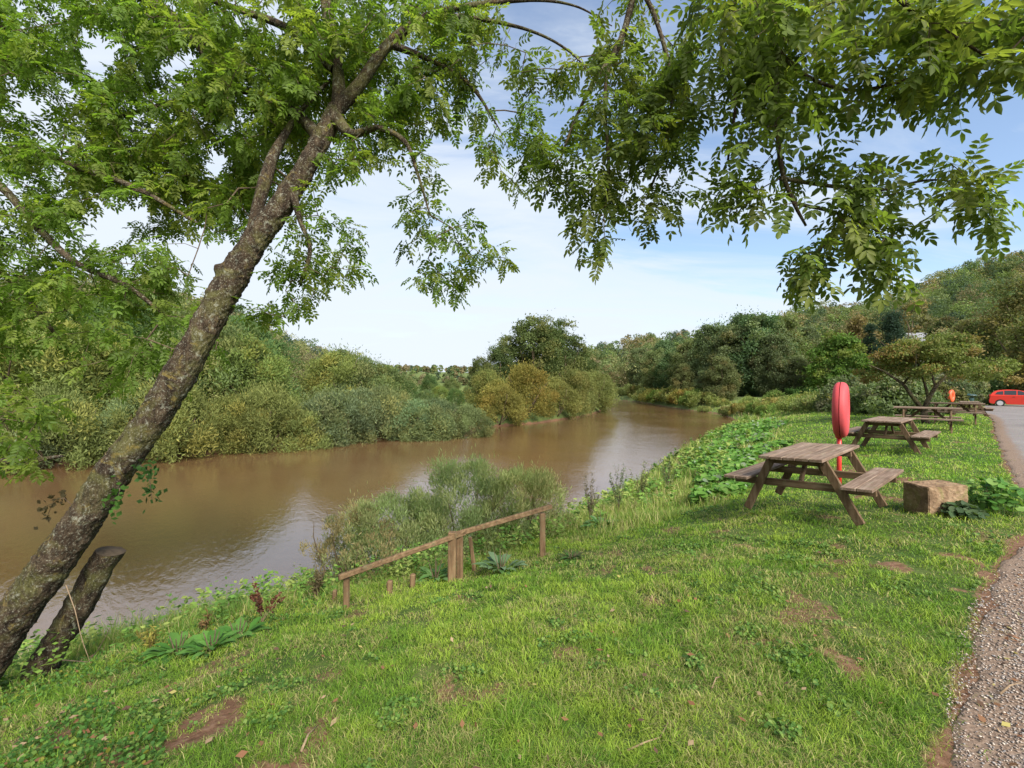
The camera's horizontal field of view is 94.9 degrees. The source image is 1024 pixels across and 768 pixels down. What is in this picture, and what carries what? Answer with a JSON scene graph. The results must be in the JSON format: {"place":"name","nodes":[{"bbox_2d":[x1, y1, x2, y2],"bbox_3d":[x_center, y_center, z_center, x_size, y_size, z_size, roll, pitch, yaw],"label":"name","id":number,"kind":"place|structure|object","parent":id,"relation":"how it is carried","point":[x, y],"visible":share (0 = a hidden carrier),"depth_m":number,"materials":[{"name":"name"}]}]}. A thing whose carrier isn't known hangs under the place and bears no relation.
{"place":"outdoors","nodes":[
{"label":"outdoors","id":0,"kind":"place"},
{"bbox_2d":[0,400,735,658],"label":"water","id":1,"kind":"structure","parent":0,"point":[213,518],"depth_m":17.27,"materials":[{"name":"brown liquid"}]},
{"bbox_2d":[0,298,1023,767],"bbox_3d":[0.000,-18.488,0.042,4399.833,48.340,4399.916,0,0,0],"label":"ground","id":2,"kind":"structure","parent":0,"point":[222,718],"depth_m":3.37,"materials":[{"name":"green plant"}]},
{"bbox_2d":[0,387,81,468],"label":"willow bush","id":3,"kind":"object","parent":2,"relation":"on","point":[48,449],"visible":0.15,"depth_m":22.42,"materials":[{"name":"green plant"}]},
{"bbox_2d":[0,290,94,393],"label":"willow tree","id":4,"kind":"object","parent":2,"relation":"on","point":[50,309],"visible":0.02,"depth_m":28.99,"materials":[{"name":"green plant"}]},
{"bbox_2d":[0,374,122,475],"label":"willow bush","id":5,"kind":"object","parent":2,"relation":"on","point":[83,434],"visible":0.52,"depth_m":22.30,"materials":[{"name":"green plant"}]},
{"bbox_2d":[0,304,139,421],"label":"willow tree","id":6,"kind":"object","parent":2,"relation":"on","point":[13,365],"visible":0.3,"depth_m":24.09,"materials":[{"name":"green plant"}]},
{"bbox_2d":[16,546,126,683],"bbox_3d":[-4.165,2.339,4.299,1.092,1.631,0.312,0,0,-3],"label":"cut tree stump","id":7,"kind":"object","parent":2,"relation":"on","point":[93,578],"visible":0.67,"depth_m":4.25,"materials":[{"name":"brown wood"}]},
{"bbox_2d":[12,330,154,417],"bbox_3d":[-23.374,0.119,27.168,8.448,7.235,8.390,0,0,35],"label":"willow tree","id":8,"kind":"object","parent":2,"relation":"on","point":[77,362],"visible":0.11,"depth_m":25.50,"materials":[{"name":"green plant"}]},
{"bbox_2d":[3,286,222,407],"bbox_3d":[-25.511,-1.597,31.477,11.326,11.209,11.248,0,0,-37],"label":"willow tree","id":9,"kind":"object","parent":2,"relation":"on","point":[141,327],"visible":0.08,"depth_m":29.36,"materials":[{"name":"green plant"}]},
{"bbox_2d":[0,0,239,486],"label":"riverside ash","id":10,"kind":"object","parent":2,"relation":"on","point":[40,214],"visible":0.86,"depth_m":5.32,"materials":[{"name":"green plant"}]},
{"bbox_2d":[73,380,210,465],"bbox_3d":[-19.711,2.334,25.444,6.285,5.103,6.269,0,0,41],"label":"willow bush","id":11,"kind":"object","parent":2,"relation":"on","point":[114,407],"visible":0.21,"depth_m":23.98,"materials":[{"name":"green plant"}]},
{"bbox_2d":[73,282,222,347],"bbox_3d":[-25.070,-1.797,33.746,10.250,11.442,11.118,0,0,27],"label":"willow tree","id":12,"kind":"object","parent":2,"relation":"on","point":[181,312],"visible":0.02,"depth_m":32.55,"materials":[{"name":"green plant"}]},
{"bbox_2d":[86,323,232,418],"bbox_3d":[-21.654,-0.115,29.704,8.073,7.712,8.756,0,0,37],"label":"willow tree","id":13,"kind":"object","parent":2,"relation":"on","point":[206,368],"visible":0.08,"depth_m":28.61,"materials":[{"name":"green plant"}]},
{"bbox_2d":[88,373,233,465],"bbox_3d":[-18.958,2.224,25.684,7.577,6.173,7.024,0,0,-7],"label":"willow bush","id":14,"kind":"object","parent":2,"relation":"on","point":[182,414],"visible":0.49,"depth_m":24.54,"materials":[{"name":"green plant"}]},
{"bbox_2d":[0,591,328,767],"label":"ground ivy","id":15,"kind":"object","parent":2,"relation":"on","point":[88,742],"visible":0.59,"depth_m":2.69,"materials":[{"name":"green plant"}]},
{"bbox_2d":[137,631,201,667],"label":"dock plant","id":16,"kind":"object","parent":2,"relation":"on","point":[175,639],"visible":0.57,"depth_m":4.13,"materials":[{"name":"green plant"}]},
{"bbox_2d":[146,304,276,427],"bbox_3d":[-20.416,-0.846,31.485,8.722,9.060,9.051,0,0,-19],"label":"willow tree","id":17,"kind":"object","parent":2,"relation":"on","point":[227,331],"visible":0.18,"depth_m":30.67,"materials":[{"name":"green plant"}]},
{"bbox_2d":[176,627,248,660],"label":"dock plant","id":18,"kind":"object","parent":2,"relation":"on","point":[216,637],"visible":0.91,"depth_m":4.09,"materials":[{"name":"green plant"}]},
{"bbox_2d":[195,385,278,454],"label":"willow bush","id":19,"kind":"object","parent":2,"relation":"on","point":[231,419],"visible":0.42,"depth_m":27.02,"materials":[{"name":"green plant"}]},
{"bbox_2d":[213,616,271,646],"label":"dock plant","id":20,"kind":"object","parent":2,"relation":"on","point":[241,625],"visible":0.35,"depth_m":4.47,"materials":[{"name":"green plant"}]},
{"bbox_2d":[188,323,311,423],"bbox_3d":[-18.576,-0.205,32.463,9.091,8.059,9.154,0,0,-14],"label":"willow tree","id":21,"kind":"object","parent":2,"relation":"on","point":[274,370],"visible":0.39,"depth_m":31.11,"materials":[{"name":"green plant"}]},
{"bbox_2d":[203,370,314,454],"bbox_3d":[-15.310,2.417,29.212,6.659,6.401,6.676,0,0,33],"label":"willow bush","id":22,"kind":"object","parent":2,"relation":"on","point":[273,397],"visible":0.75,"depth_m":27.95,"materials":[{"name":"green plant"}]},
{"bbox_2d":[249,576,285,625],"bbox_3d":[-2.398,2.191,4.623,0.314,0.514,0.600,0,0,-27],"label":"withered dock","id":23,"kind":"object","parent":2,"relation":"on","point":[258,604],"visible":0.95,"depth_m":4.67,"materials":[{"name":"brown plant"}]},
{"bbox_2d":[227,304,311,404],"bbox_3d":[-21.830,-1.315,38.007,10.433,10.275,10.505,0,0,0],"label":"willow tree","id":24,"kind":"object","parent":2,"relation":"on","point":[277,345],"visible":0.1,"depth_m":38.71,"materials":[{"name":"green plant"}]},
{"bbox_2d":[256,404,336,452],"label":"willow bush","id":25,"kind":"object","parent":2,"relation":"on","point":[315,419],"visible":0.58,"depth_m":28.75,"materials":[{"name":"green plant"}]},
{"bbox_2d":[0,0,611,679],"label":"leaning tree","id":26,"kind":"object","parent":2,"relation":"on","point":[348,60],"visible":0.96,"depth_m":4.76,"materials":[{"name":"green plant"}]},
{"bbox_2d":[34,490,71,529],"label":"trunk sprig","id":27,"kind":"object","parent":26,"relation":"attached to","point":[45,508],"visible":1,"depth_m":3.99,"materials":[{"name":"brown plant"}]},
{"bbox_2d":[96,475,131,523],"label":"trunk sprig","id":28,"kind":"object","parent":26,"relation":"attached to","point":[117,503],"visible":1,"depth_m":3.85,"materials":[{"name":"green plant"}]},
{"bbox_2d":[131,458,167,512],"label":"hanging sprig","id":29,"kind":"object","parent":26,"relation":"hanging from","point":[144,470],"visible":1,"depth_m":3.91,"materials":[{"name":"green plant"}]},
{"bbox_2d":[307,563,330,595],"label":"tall weed","id":30,"kind":"object","parent":2,"relation":"on","point":[319,578],"visible":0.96,"depth_m":5.56,"materials":[{"name":"brown plant"}]},
{"bbox_2d":[282,385,378,448],"bbox_3d":[-12.204,2.631,31.790,6.400,5.281,5.904,0,0,0],"label":"willow bush","id":31,"kind":"object","parent":2,"relation":"on","point":[329,406],"visible":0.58,"depth_m":30.63,"materials":[{"name":"green plant"}]},
{"bbox_2d":[289,343,379,403],"bbox_3d":[-13.774,0.247,36.681,6.961,6.820,7.551,0,0,-38],"label":"willow tree","id":32,"kind":"object","parent":2,"relation":"on","point":[326,361],"visible":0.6,"depth_m":35.26,"materials":[{"name":"green plant"}]},
{"bbox_2d":[298,379,380,447],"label":"willow bush","id":33,"kind":"object","parent":2,"relation":"on","point":[336,419],"visible":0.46,"depth_m":30.90,"materials":[{"name":"green plant"}]},
{"bbox_2d":[294,492,407,591],"bbox_3d":[-2.382,2.558,6.993,1.731,1.710,1.638,0,0,0],"label":"willow shrub","id":34,"kind":"object","parent":2,"relation":"on","point":[320,554],"visible":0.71,"depth_m":6.84,"materials":[{"name":"green plant"}]},
{"bbox_2d":[311,343,391,393],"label":"willow tree","id":35,"kind":"object","parent":2,"relation":"on","point":[366,362],"visible":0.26,"depth_m":36.42,"materials":[{"name":"green plant"}]},
{"bbox_2d":[338,379,403,439],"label":"willow bush","id":36,"kind":"object","parent":2,"relation":"on","point":[364,392],"visible":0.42,"depth_m":32.46,"materials":[{"name":"green plant"}]},
{"bbox_2d":[353,377,415,440],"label":"willow bush","id":37,"kind":"object","parent":2,"relation":"on","point":[392,395],"visible":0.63,"depth_m":32.88,"materials":[{"name":"green plant"}]},
{"bbox_2d":[344,354,427,411],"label":"willow tree","id":38,"kind":"object","parent":2,"relation":"on","point":[396,377],"visible":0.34,"depth_m":38.15,"materials":[{"name":"green plant"}]},
{"bbox_2d":[329,479,472,583],"bbox_3d":[-1.811,2.721,8.117,2.882,2.173,2.953,0,0,0],"label":"willow shrub","id":39,"kind":"object","parent":2,"relation":"on","point":[393,504],"visible":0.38,"depth_m":7.59,"materials":[{"name":"green plant"}]},
{"bbox_2d":[379,395,444,441],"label":"willow bush","id":40,"kind":"object","parent":2,"relation":"on","point":[409,409],"visible":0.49,"depth_m":33.08,"materials":[{"name":"green plant"}]},
{"bbox_2d":[381,401,468,441],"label":"willow bush","id":41,"kind":"object","parent":2,"relation":"on","point":[446,436],"visible":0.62,"depth_m":33.09,"materials":[{"name":"green plant"}]},
{"bbox_2d":[0,397,853,694],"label":"riverbank vegetation","id":42,"kind":"object","parent":2,"relation":"on","point":[630,503],"visible":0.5,"depth_m":7.27,"materials":[{"name":"green plant"}]},
{"bbox_2d":[415,557,456,583],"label":"burdock plant","id":43,"kind":"object","parent":2,"relation":"on","point":[435,570],"visible":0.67,"depth_m":5.82,"materials":[{"name":"green plant"}]},
{"bbox_2d":[410,391,466,440],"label":"willow bush","id":44,"kind":"object","parent":2,"relation":"on","point":[439,403],"visible":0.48,"depth_m":34.26,"materials":[{"name":"green plant"}]},
{"bbox_2d":[332,504,551,608],"bbox_3d":[-0.782,2.232,5.788,2.724,1.240,0.639,0,0,-32],"label":"handrail","id":45,"kind":"object","parent":2,"relation":"on","point":[454,539],"visible":0.73,"depth_m":5.66,"materials":[{"name":"brown wood"}]},
{"bbox_2d":[391,444,534,563],"bbox_3d":[-0.945,2.343,8.421,2.724,2.648,2.915,0,0,0],"label":"willow shrub","id":46,"kind":"object","parent":2,"relation":"on","point":[479,467],"visible":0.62,"depth_m":8.15,"materials":[{"name":"green plant"}]},
{"bbox_2d":[443,401,497,438],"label":"willow bush","id":47,"kind":"object","parent":2,"relation":"on","point":[468,412],"visible":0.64,"depth_m":35.04,"materials":[{"name":"green plant"}]},
{"bbox_2d":[457,367,512,414],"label":"willow bush","id":48,"kind":"object","parent":2,"relation":"on","point":[479,379],"visible":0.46,"depth_m":45.81,"materials":[{"name":"green plant"}]},
{"bbox_2d":[482,338,517,380],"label":"riverside tree","id":49,"kind":"object","parent":2,"relation":"on","point":[495,355],"visible":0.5,"depth_m":57.33,"materials":[{"name":"green plant"}]},
{"bbox_2d":[474,551,526,575],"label":"burdock plant","id":50,"kind":"object","parent":2,"relation":"on","point":[495,559],"visible":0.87,"depth_m":5.78,"materials":[{"name":"green plant"}]},
{"bbox_2d":[470,375,533,426],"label":"willow bush","id":51,"kind":"object","parent":2,"relation":"on","point":[514,407],"visible":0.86,"depth_m":43.59,"materials":[{"name":"green plant"}]},
{"bbox_2d":[0,447,1012,767],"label":"clover patches","id":52,"kind":"object","parent":2,"relation":"on","point":[366,763],"visible":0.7,"depth_m":2.96,"materials":[{"name":"green plant"}]},
{"bbox_2d":[0,249,1023,388],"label":"distant woods","id":53,"kind":"object","parent":2,"relation":"on","point":[948,292],"visible":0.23,"depth_m":139.23,"materials":[{"name":"green plant"}]},
{"bbox_2d":[0,458,1023,767],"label":"fallen leaves","id":54,"kind":"object","parent":2,"relation":"on","point":[564,718],"visible":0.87,"depth_m":2.58,"materials":[{"name":"brown plant"}]},
{"bbox_2d":[463,455,578,551],"bbox_3d":[0.170,2.373,8.776,2.314,2.138,2.357,0,0,0],"label":"willow shrub","id":55,"kind":"object","parent":2,"relation":"on","point":[537,482],"visible":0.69,"depth_m":8.47,"materials":[{"name":"green plant"}]},
{"bbox_2d":[500,358,560,422],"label":"willow bush","id":56,"kind":"object","parent":2,"relation":"on","point":[526,376],"visible":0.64,"depth_m":46.97,"materials":[{"name":"green plant"}]},
{"bbox_2d":[501,313,573,401],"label":"riverside tree","id":57,"kind":"object","parent":2,"relation":"on","point":[540,334],"visible":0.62,"depth_m":58.66,"materials":[{"name":"green plant"}]},
{"bbox_2d":[530,372,589,419],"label":"willow bush","id":58,"kind":"object","parent":2,"relation":"on","point":[559,386],"visible":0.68,"depth_m":51.30,"materials":[{"name":"green plant"}]},
{"bbox_2d":[536,317,601,390],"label":"riverside tree","id":59,"kind":"object","parent":2,"relation":"on","point":[575,345],"visible":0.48,"depth_m":62.77,"materials":[{"name":"green plant"}]},
{"bbox_2d":[554,358,605,416],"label":"willow bush","id":60,"kind":"object","parent":2,"relation":"on","point":[583,380],"visible":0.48,"depth_m":56.17,"materials":[{"name":"green plant"}]},
{"bbox_2d":[573,364,625,413],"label":"willow bush","id":61,"kind":"object","parent":2,"relation":"on","point":[607,396],"visible":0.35,"depth_m":62.33,"materials":[{"name":"green plant"}]},
{"bbox_2d":[624,345,655,385],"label":"riverside tree","id":62,"kind":"object","parent":2,"relation":"on","point":[640,354],"visible":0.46,"depth_m":116.81,"materials":[{"name":"green plant"}]},
{"bbox_2d":[638,344,667,388],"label":"riverside tree","id":63,"kind":"object","parent":2,"relation":"on","point":[647,372],"visible":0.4,"depth_m":102.58,"materials":[{"name":"green plant"}]},
{"bbox_2d":[650,347,680,388],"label":"riverside tree","id":64,"kind":"object","parent":2,"relation":"on","point":[663,364],"visible":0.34,"depth_m":95.40,"materials":[{"name":"green plant"}]},
{"bbox_2d":[668,362,695,391],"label":"riverside tree","id":65,"kind":"object","parent":2,"relation":"on","point":[678,374],"visible":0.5,"depth_m":79.24,"materials":[{"name":"green plant"}]},
{"bbox_2d":[665,337,705,385],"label":"riverside tree","id":66,"kind":"object","parent":2,"relation":"on","point":[678,356],"visible":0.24,"depth_m":87.36,"materials":[{"name":"green plant"}]},
{"bbox_2d":[683,390,726,408],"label":"scrub bush","id":67,"kind":"object","parent":2,"relation":"on","point":[707,396],"visible":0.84,"depth_m":69.33,"materials":[{"name":"green plant"}]},
{"bbox_2d":[681,315,734,385],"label":"riverside tree","id":68,"kind":"object","parent":2,"relation":"on","point":[702,343],"visible":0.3,"depth_m":79.03,"materials":[{"name":"green plant"}]},
{"bbox_2d":[700,354,744,401],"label":"riverside tree","id":69,"kind":"object","parent":2,"relation":"on","point":[727,387],"visible":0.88,"depth_m":68.89,"materials":[{"name":"green plant"}]},
{"bbox_2d":[431,0,1023,314],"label":"overhanging ash","id":70,"kind":"object","parent":2,"relation":"on","point":[946,36],"visible":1,"depth_m":3.49,"materials":[{"name":"green plant"}]},
{"bbox_2d":[698,319,768,395],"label":"riverside tree","id":71,"kind":"object","parent":2,"relation":"on","point":[718,343],"visible":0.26,"depth_m":74.56,"materials":[{"name":"green plant"}]},
{"bbox_2d":[683,417,794,504],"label":"butterbur leaves","id":72,"kind":"object","parent":2,"relation":"on","point":[744,457],"visible":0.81,"depth_m":14.43,"materials":[{"name":"green plant"}]},
{"bbox_2d":[726,306,804,396],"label":"riverside tree","id":73,"kind":"object","parent":2,"relation":"on","point":[757,325],"visible":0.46,"depth_m":71.88,"materials":[{"name":"green plant"}]},
{"bbox_2d":[745,328,797,396],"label":"riverside tree","id":74,"kind":"object","parent":2,"relation":"on","point":[776,354],"visible":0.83,"depth_m":68.89,"materials":[{"name":"green plant"}]},
{"bbox_2d":[760,308,820,390],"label":"riverside tree","id":75,"kind":"object","parent":2,"relation":"on","point":[790,321],"visible":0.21,"depth_m":73.92,"materials":[{"name":"green plant"}]},
{"bbox_2d":[776,354,809,395],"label":"riverside tree","id":76,"kind":"object","parent":2,"relation":"on","point":[800,363],"visible":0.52,"depth_m":67.22,"materials":[{"name":"green plant"}]},
{"bbox_2d":[787,391,822,412],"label":"scrub bush","id":77,"kind":"object","parent":2,"relation":"on","point":[797,404],"visible":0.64,"depth_m":33.02,"materials":[{"name":"green plant"}]},
{"bbox_2d":[785,321,832,384],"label":"riverside tree","id":78,"kind":"object","parent":2,"relation":"on","point":[810,336],"visible":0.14,"depth_m":80.92,"materials":[{"name":"green plant"}]},
{"bbox_2d":[724,442,903,525],"bbox_3d":[4.116,1.319,6.442,1.586,0.801,1.692,-2,-1,-40],"label":"picnic table","id":79,"kind":"object","parent":2,"relation":"on","point":[864,482],"visible":1,"depth_m":6.25,"materials":[{"name":"brown wood"}]},
{"bbox_2d":[795,325,873,388],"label":"broadleaf tree","id":80,"kind":"object","parent":2,"relation":"on","point":[842,356],"visible":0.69,"depth_m":61.12,"materials":[{"name":"green plant"}]},
{"bbox_2d":[809,370,865,411],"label":"bramble bush","id":81,"kind":"object","parent":2,"relation":"on","point":[822,402],"visible":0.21,"depth_m":30.16,"materials":[{"name":"green plant"}]},
{"bbox_2d":[832,382,849,483],"bbox_3d":[5.880,1.041,8.400,0.227,2.116,0.856,0,0,39],"label":"lifebuoy housing","id":82,"kind":"object","parent":2,"relation":"on","point":[840,409],"visible":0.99,"depth_m":8.16,"materials":[{"name":"red plastic"}]},
{"bbox_2d":[838,313,883,372],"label":"autumn tree","id":83,"kind":"object","parent":2,"relation":"on","point":[856,324],"visible":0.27,"depth_m":82.94,"materials":[{"name":"green plant"}]},
{"bbox_2d":[855,321,881,374],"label":"dark conifer","id":84,"kind":"object","parent":2,"relation":"on","point":[871,340],"visible":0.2,"depth_m":73.87,"materials":[{"name":"green plant"}]},
{"bbox_2d":[867,305,917,374],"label":"dark conifer","id":85,"kind":"object","parent":2,"relation":"on","point":[891,325],"visible":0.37,"depth_m":69.57,"materials":[{"name":"green plant"}]},
{"bbox_2d":[847,416,940,453],"bbox_3d":[9.751,1.351,12.151,2.018,0.849,1.794,0,0,-42],"label":"picnic table","id":86,"kind":"object","parent":2,"relation":"on","point":[922,437],"visible":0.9,"depth_m":11.92,"materials":[{"name":"brown wood"}]},
{"bbox_2d":[849,366,959,415],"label":"bramble bush","id":87,"kind":"object","parent":2,"relation":"on","point":[874,395],"visible":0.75,"depth_m":23.66,"materials":[{"name":"green plant"}]},
{"bbox_2d":[875,297,941,347],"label":"broadleaf tree","id":88,"kind":"object","parent":2,"relation":"on","point":[922,317],"visible":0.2,"depth_m":94.83,"materials":[{"name":"green plant"}]},
{"bbox_2d":[893,406,963,433],"bbox_3d":[14.299,1.286,16.201,1.777,0.896,1.895,0,0,42],"label":"picnic table","id":89,"kind":"object","parent":2,"relation":"on","point":[949,419],"visible":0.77,"depth_m":16.06,"materials":[{"name":"brown wood"}]},
{"bbox_2d":[903,479,967,514],"bbox_3d":[5.580,1.524,6.201,0.575,0.417,0.376,-2,1,-5],"label":"stone block","id":90,"kind":"object","parent":2,"relation":"on","point":[929,496],"depth_m":6.04,"materials":[{"name":"beige stone"}]},
{"bbox_2d":[849,329,1023,423],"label":"spreading tree","id":91,"kind":"object","parent":2,"relation":"on","point":[939,352],"visible":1,"depth_m":18.77,"materials":[{"name":"green plant"}]},
{"bbox_2d":[920,315,961,361],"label":"broadleaf tree","id":92,"kind":"object","parent":2,"relation":"on","point":[949,322],"visible":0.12,"depth_m":77.59,"materials":[{"name":"green plant"}]},
{"bbox_2d":[928,371,984,405],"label":"bramble bush","id":93,"kind":"object","parent":2,"relation":"on","point":[968,388],"visible":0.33,"depth_m":40.65,"materials":[{"name":"green plant"}]},
{"bbox_2d":[928,382,984,407],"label":"bramble bush","id":94,"kind":"object","parent":2,"relation":"on","point":[961,396],"visible":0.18,"depth_m":37.01,"materials":[{"name":"green plant"}]},
{"bbox_2d":[927,402,985,425],"bbox_3d":[18.099,1.252,19.201,1.745,0.881,1.861,0,0,44],"label":"picnic table","id":95,"kind":"object","parent":2,"relation":"on","point":[974,413],"visible":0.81,"depth_m":18.96,"materials":[{"name":"brown wood"}]},
{"bbox_2d":[940,500,989,522],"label":"ivy clump","id":96,"kind":"object","parent":2,"relation":"on","point":[964,508],"visible":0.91,"depth_m":5.79,"materials":[{"name":"green plant"}]},
{"bbox_2d":[936,315,1016,374],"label":"broadleaf tree","id":97,"kind":"object","parent":2,"relation":"on","point":[966,323],"visible":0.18,"depth_m":59.22,"materials":[{"name":"green plant"}]},
{"bbox_2d":[957,373,997,404],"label":"bramble bush","id":98,"kind":"object","parent":2,"relation":"on","point":[981,385],"visible":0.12,"depth_m":43.53,"materials":[{"name":"green plant"}]},
{"bbox_2d":[955,275,1023,390],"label":"autumn tree","id":99,"kind":"object","parent":2,"relation":"on","point":[1003,324],"visible":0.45,"depth_m":52.05,"materials":[{"name":"green plant"}]},
{"bbox_2d":[961,477,1023,518],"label":"dock plant","id":100,"kind":"object","parent":2,"relation":"on","point":[999,499],"visible":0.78,"depth_m":6.04,"materials":[{"name":"green plant"}]},
{"bbox_2d":[0,0,1023,372],"label":"sky","id":101,"kind":"structure","parent":0,"point":[664,286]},
{"bbox_2d":[943,405,1023,767],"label":"road","id":102,"kind":"structure","parent":0,"point":[1009,421],"depth_m":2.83,"materials":[{"name":"grey gravel"}]},
{"bbox_2d":[988,390,1023,405],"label":"parked car","id":103,"kind":"object","parent":102,"relation":"on","point":[1011,397],"visible":0.99,"depth_m":41.48,"materials":[{"name":"red paint"}]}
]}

